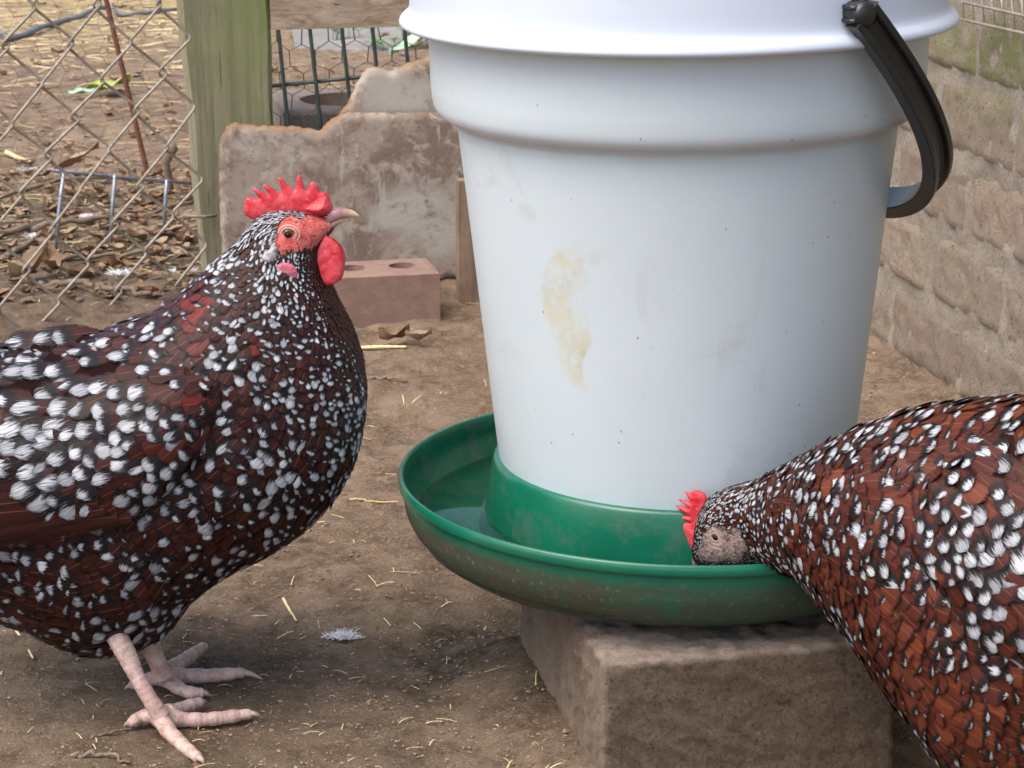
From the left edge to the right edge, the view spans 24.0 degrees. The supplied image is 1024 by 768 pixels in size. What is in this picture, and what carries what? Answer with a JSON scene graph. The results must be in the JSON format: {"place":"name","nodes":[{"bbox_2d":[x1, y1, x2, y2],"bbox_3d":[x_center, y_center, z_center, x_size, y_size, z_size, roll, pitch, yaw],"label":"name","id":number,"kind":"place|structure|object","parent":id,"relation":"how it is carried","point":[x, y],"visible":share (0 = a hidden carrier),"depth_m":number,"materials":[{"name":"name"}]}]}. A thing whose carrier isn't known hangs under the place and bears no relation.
{"place":"outdoors","nodes":[
{"label":"outdoors","id":0,"kind":"place"},
{"bbox_2d":[291,27,428,51],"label":"path","id":1,"kind":"structure","parent":0,"point":[320,36],"depth_m":5.37,"materials":[{"name":"grey concrete"}]},
{"bbox_2d":[332,28,363,39],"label":"clover tuft","id":2,"kind":"object","parent":1,"relation":"on","point":[334,30],"visible":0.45,"depth_m":5.36,"materials":[{"name":"green plant"}]},
{"bbox_2d":[0,0,964,767],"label":"ground","id":3,"kind":"structure","parent":0,"point":[456,342],"depth_m":2.00,"materials":[{"name":"brown soil"}]},
{"bbox_2d":[4,150,30,164],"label":"straw stalk","id":4,"kind":"object","parent":3,"relation":"on","point":[10,154],"visible":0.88,"depth_m":3.99,"materials":[{"name":"beige plant"}]},
{"bbox_2d":[1,231,41,261],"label":"twig","id":5,"kind":"object","parent":3,"relation":"on","point":[20,249],"visible":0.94,"depth_m":3.26,"materials":[{"name":"brown wood"}]},
{"bbox_2d":[15,630,33,658],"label":"straw stalk","id":6,"kind":"object","parent":3,"relation":"on","point":[29,651],"visible":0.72,"depth_m":1.88,"materials":[{"name":"beige plant"}]},
{"bbox_2d":[13,163,37,170],"bbox_3d":[-0.785,-0.352,3.898,0.049,0.012,0.033,0,16,0],"label":"down feather","id":7,"kind":"object","parent":3,"relation":"on","point":[35,167],"visible":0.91,"depth_m":3.90,"materials":[{"name":"white"}]},
{"bbox_2d":[8,246,44,277],"bbox_3d":[-0.624,-0.158,3.094,0.042,0.035,0.049,0,16,0],"label":"fallen leaf","id":8,"kind":"object","parent":3,"relation":"on","point":[15,268],"visible":0.79,"depth_m":3.10,"materials":[{"name":"brown plant"}]},
{"bbox_2d":[22,231,48,237],"bbox_3d":[-0.662,-0.210,3.375,0.051,0.009,0.028,-2,16,-8],"label":"down feather","id":9,"kind":"object","parent":3,"relation":"on","point":[32,234],"visible":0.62,"depth_m":3.38,"materials":[{"name":"white"}]},
{"bbox_2d":[43,242,67,269],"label":"fallen leaf","id":10,"kind":"object","parent":3,"relation":"on","point":[54,258],"visible":0.96,"depth_m":3.15,"materials":[{"name":"brown plant"}]},
{"bbox_2d":[46,141,98,172],"bbox_3d":[-0.679,-0.351,3.721,0.085,0.051,0.047,0,16,0],"label":"fallen leaf","id":11,"kind":"object","parent":3,"relation":"on","point":[72,160],"visible":0.86,"depth_m":3.71,"materials":[{"name":"brown plant"}]},
{"bbox_2d":[0,176,151,199],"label":"twig","id":12,"kind":"object","parent":3,"relation":"on","point":[12,192],"visible":0.66,"depth_m":3.67,"materials":[{"name":"brown wood"}]},
{"bbox_2d":[68,87,95,93],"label":"fallen leaf","id":13,"kind":"object","parent":3,"relation":"on","point":[78,90],"visible":0.97,"depth_m":4.58,"materials":[{"name":"green plant"}]},
{"bbox_2d":[76,213,93,217],"bbox_3d":[-0.615,-0.244,3.478,0.050,0.007,0.026,0,16,0],"label":"down feather","id":14,"kind":"object","parent":3,"relation":"on","point":[84,215],"visible":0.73,"depth_m":3.48,"materials":[{"name":"white"}]},
{"bbox_2d":[0,5,176,40],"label":"twig","id":15,"kind":"object","parent":3,"relation":"on","point":[29,31],"visible":0.74,"depth_m":5.72,"materials":[{"name":"grey wood"}]},
{"bbox_2d":[0,0,182,95],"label":"pale straw litter","id":16,"kind":"object","parent":3,"relation":"on","point":[149,22],"visible":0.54,"depth_m":5.39,"materials":[{"name":"beige plant"}]},
{"bbox_2d":[0,194,186,236],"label":"twig","id":17,"kind":"object","parent":3,"relation":"on","point":[22,227],"visible":0.84,"depth_m":3.43,"materials":[{"name":"brown wood"}]},
{"bbox_2d":[38,278,152,296],"bbox_3d":[-0.521,-0.121,3.032,0.168,0.018,0.026,6,17,21],"label":"twig","id":18,"kind":"object","parent":3,"relation":"on","point":[87,283],"visible":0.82,"depth_m":3.04,"materials":[{"name":"brown wood"}]},
{"bbox_2d":[0,157,202,302],"bbox_3d":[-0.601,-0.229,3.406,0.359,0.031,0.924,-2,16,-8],"label":"leaf litter","id":19,"kind":"object","parent":3,"relation":"on","point":[113,260],"visible":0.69,"depth_m":3.33,"materials":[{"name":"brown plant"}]},
{"bbox_2d":[73,749,130,762],"bbox_3d":[-0.286,0.260,1.681,0.041,0.008,0.011,0,16,0],"label":"twig","id":20,"kind":"object","parent":3,"relation":"on","point":[78,754],"visible":1,"depth_m":1.68,"materials":[{"name":"brown wood"}]},
{"bbox_2d":[0,0,206,326],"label":"chain link fence","id":21,"kind":"object","parent":3,"relation":"on","point":[70,128],"visible":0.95,"depth_m":2.91,"materials":[{"name":"metal"}]},
{"bbox_2d":[0,0,190,218],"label":"chicken wire","id":22,"kind":"object","parent":21,"relation":"attached to","point":[91,107],"visible":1,"depth_m":2.92,"materials":[{"name":"grey metal"}]},
{"bbox_2d":[86,73,130,90],"bbox_3d":[-0.780,-0.579,4.616,0.072,0.035,0.072,12,20,37],"label":"fallen leaf","id":23,"kind":"object","parent":3,"relation":"on","point":[95,84],"visible":0.75,"depth_m":4.61,"materials":[{"name":"plant"}]},
{"bbox_2d":[90,727,133,738],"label":"twig","id":24,"kind":"object","parent":3,"relation":"on","point":[107,733],"visible":1,"depth_m":1.73,"materials":[{"name":"brown wood"}]},
{"bbox_2d":[51,168,191,249],"bbox_3d":[-0.539,-0.250,3.338,0.010,0.130,0.254,14,20,40],"label":"wire panel offcut","id":25,"kind":"object","parent":3,"relation":"on","point":[113,195],"visible":0.64,"depth_m":3.32,"materials":[{"name":"grey metal"}]},
{"bbox_2d":[105,267,139,275],"bbox_3d":[-0.512,-0.147,3.137,0.051,0.010,0.033,0,16,0],"label":"down feather","id":26,"kind":"object","parent":3,"relation":"on","point":[119,272],"visible":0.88,"depth_m":3.13,"materials":[{"name":"white"}]},
{"bbox_2d":[103,0,148,171],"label":"rusty rod","id":27,"kind":"object","parent":3,"relation":"on","point":[126,83],"visible":0.76,"depth_m":3.82,"materials":[{"name":"brown metal"}]},
{"bbox_2d":[65,246,189,260],"bbox_3d":[-0.517,-0.175,3.238,0.169,0.012,0.044,-1,16,-3],"label":"twig","id":28,"kind":"object","parent":3,"relation":"on","point":[111,253],"visible":0.83,"depth_m":3.24,"materials":[{"name":"brown wood"}]},
{"bbox_2d":[161,140,177,193],"bbox_3d":[-0.515,-0.318,3.634,0.026,0.100,0.018,0,16,0],"label":"plant stub","id":29,"kind":"object","parent":3,"relation":"on","point":[167,157],"visible":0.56,"depth_m":3.62,"materials":[{"name":"beige plant"}]},
{"bbox_2d":[168,266,197,272],"bbox_3d":[-0.435,-0.152,3.171,0.046,0.010,0.028,4,16,15],"label":"down feather","id":30,"kind":"object","parent":3,"relation":"on","point":[174,269],"visible":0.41,"depth_m":3.17,"materials":[{"name":"white"}]},
{"bbox_2d":[0,175,367,763],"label":"hen","id":31,"kind":"object","parent":3,"relation":"on","point":[167,463],"visible":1,"depth_m":1.68,"materials":[{"name":"black"}]},
{"bbox_2d":[0,0,420,278],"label":"tan leaf litter","id":32,"kind":"object","parent":3,"relation":"on","point":[113,245],"visible":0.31,"depth_m":3.90,"materials":[{"name":"brown plant"}]},
{"bbox_2d":[176,0,273,269],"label":"fence post","id":33,"kind":"object","parent":3,"relation":"on","point":[226,53],"visible":0.59,"depth_m":3.05,"materials":[{"name":"green wood"}]},
{"bbox_2d":[182,214,216,218],"bbox_3d":[-0.393,-0.213,3.046,0.028,0.019,0.078,2,16,7],"label":"tie wire","id":34,"kind":"object","parent":33,"relation":"attached to","point":[198,216],"visible":1,"depth_m":3.01,"materials":[{"name":"grey metal"}]},
{"bbox_2d":[268,0,408,29],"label":"fence rail","id":35,"kind":"object","parent":33,"relation":"attached to","point":[307,14],"visible":0.36,"depth_m":3.06,"materials":[{"name":"brown wood"}]},
{"bbox_2d":[272,27,408,129],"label":"wire gate panel","id":36,"kind":"structure","parent":35,"relation":"attached to","point":[347,78],"depth_m":3.08,"materials":[{"name":"metal"}]},
{"bbox_2d":[271,27,427,127],"bbox_3d":[-0.069,-0.443,3.117,0.542,0.240,0.005,-3,16,-12],"label":"chicken wire","id":37,"kind":"object","parent":35,"relation":"attached to","point":[331,68],"visible":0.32,"depth_m":3.09,"materials":[{"name":"grey metal"}]},
{"bbox_2d":[282,597,296,621],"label":"straw stalk","id":38,"kind":"object","parent":3,"relation":"on","point":[287,606],"visible":1,"depth_m":1.98,"materials":[{"name":"beige plant"}]},
{"bbox_2d":[272,88,354,130],"bbox_3d":[-0.125,-0.287,3.304,0.390,0.215,0.221,-3,16,-12],"label":"hollow concrete block","id":39,"kind":"object","parent":3,"relation":"on","point":[303,102],"depth_m":3.23,"materials":[{"name":"grey concrete"}]},
{"bbox_2d":[219,55,463,279],"bbox_3d":[-0.211,-0.268,3.041,0.320,0.306,0.018,-3,16,-12],"label":"concrete slab","id":40,"kind":"object","parent":3,"relation":"on","point":[380,154],"visible":0.62,"depth_m":3.03,"materials":[{"name":"grey concrete"}]},
{"bbox_2d":[322,628,365,640],"bbox_3d":[-0.134,0.199,1.922,0.036,0.006,0.025,0,16,0],"label":"down feather","id":41,"kind":"object","parent":3,"relation":"on","point":[339,635],"visible":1,"depth_m":1.92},
{"bbox_2d":[350,498,397,502],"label":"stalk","id":42,"kind":"object","parent":3,"relation":"on","point":[360,499],"visible":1,"depth_m":2.27,"materials":[{"name":"plant"}]},
{"bbox_2d":[361,345,406,349],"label":"straw stalk","id":43,"kind":"object","parent":3,"relation":"on","point":[380,346],"visible":0.86,"depth_m":2.79,"materials":[{"name":"beige plant"}]},
{"bbox_2d":[333,258,439,327],"bbox_3d":[-0.194,-0.108,2.933,0.200,0.068,0.089,-3,16,-12],"label":"hollow brick","id":44,"kind":"object","parent":3,"relation":"on","point":[369,293],"visible":0.52,"depth_m":2.90,"materials":[{"name":"brick"}]},
{"bbox_2d":[367,375,407,381],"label":"twig","id":45,"kind":"object","parent":3,"relation":"on","point":[387,377],"visible":0.75,"depth_m":2.67,"materials":[{"name":"brown wood"}]},
{"bbox_2d":[379,324,409,339],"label":"fallen leaf","id":46,"kind":"object","parent":3,"relation":"on","point":[387,334],"visible":1,"depth_m":2.79,"materials":[{"name":"brown plant"}]},
{"bbox_2d":[364,27,427,50],"bbox_3d":[-0.232,-0.747,5.230,0.180,0.053,0.124,-4,16,-13],"label":"clover tuft","id":47,"kind":"object","parent":3,"relation":"on","point":[393,39],"visible":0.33,"depth_m":5.23,"materials":[{"name":"green plant"}]},
{"bbox_2d":[389,34,423,54],"bbox_3d":[-0.199,-0.714,4.952,0.119,0.069,0.055,-12,19,-37],"label":"broad leaf weed","id":48,"kind":"object","parent":3,"relation":"on","point":[412,39],"visible":0.48,"depth_m":4.95,"materials":[{"name":"green plant"}]},
{"bbox_2d":[405,328,431,339],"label":"fallen leaf","id":49,"kind":"object","parent":3,"relation":"on","point":[418,334],"visible":1,"depth_m":2.78,"materials":[{"name":"brown plant"}]},
{"bbox_2d":[0,298,903,767],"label":"straw bits","id":50,"kind":"object","parent":3,"relation":"on","point":[326,666],"visible":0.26,"depth_m":1.83,"materials":[{"name":"beige plant"}]},
{"bbox_2d":[0,0,917,767],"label":"wood chips","id":51,"kind":"object","parent":3,"relation":"on","point":[160,282],"visible":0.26,"depth_m":2.96,"materials":[{"name":"brown wood"}]},
{"bbox_2d":[455,178,479,303],"bbox_3d":[-0.039,-0.179,2.998,0.060,0.162,0.022,-3,16,-12],"label":"timber offcut","id":52,"kind":"object","parent":3,"relation":"on","point":[467,292],"visible":0.37,"depth_m":2.99,"materials":[{"name":"brown wood"}]},
{"bbox_2d":[0,258,943,767],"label":"dirt clods","id":53,"kind":"object","parent":3,"relation":"on","point":[346,642],"visible":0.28,"depth_m":1.83,"materials":[{"name":"brown soil"}]},
{"bbox_2d":[520,604,894,767],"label":"concrete block","id":54,"kind":"object","parent":3,"relation":"on","point":[805,692],"depth_m":1.64,"materials":[{"name":"grey concrete"}]},
{"bbox_2d":[397,0,959,626],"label":"poultry drinker","id":55,"kind":"object","parent":54,"relation":"on","point":[679,210],"visible":0.77,"depth_m":1.61,"materials":[{"name":"white plastic"}]},
{"bbox_2d":[419,455,723,625],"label":"drinking water","id":56,"kind":"structure","parent":55,"relation":"in","point":[457,496],"depth_m":1.79,"materials":[{"name":"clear liquid"}]},
{"bbox_2d":[676,392,1023,767],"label":"hen","id":57,"kind":"object","parent":3,"relation":"on","point":[892,545],"visible":0.94,"depth_m":1.48,"materials":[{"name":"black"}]},
{"bbox_2d":[870,0,1023,397],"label":"brick wall","id":58,"kind":"structure","parent":3,"relation":"on","point":[948,307],"depth_m":2.50,"materials":[{"name":"beige brick"}]},
{"bbox_2d":[960,0,1023,34],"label":"wire strip","id":59,"kind":"object","parent":58,"relation":"attached to","point":[992,8],"visible":1,"depth_m":2.35,"materials":[{"name":"metal"}]}
]}

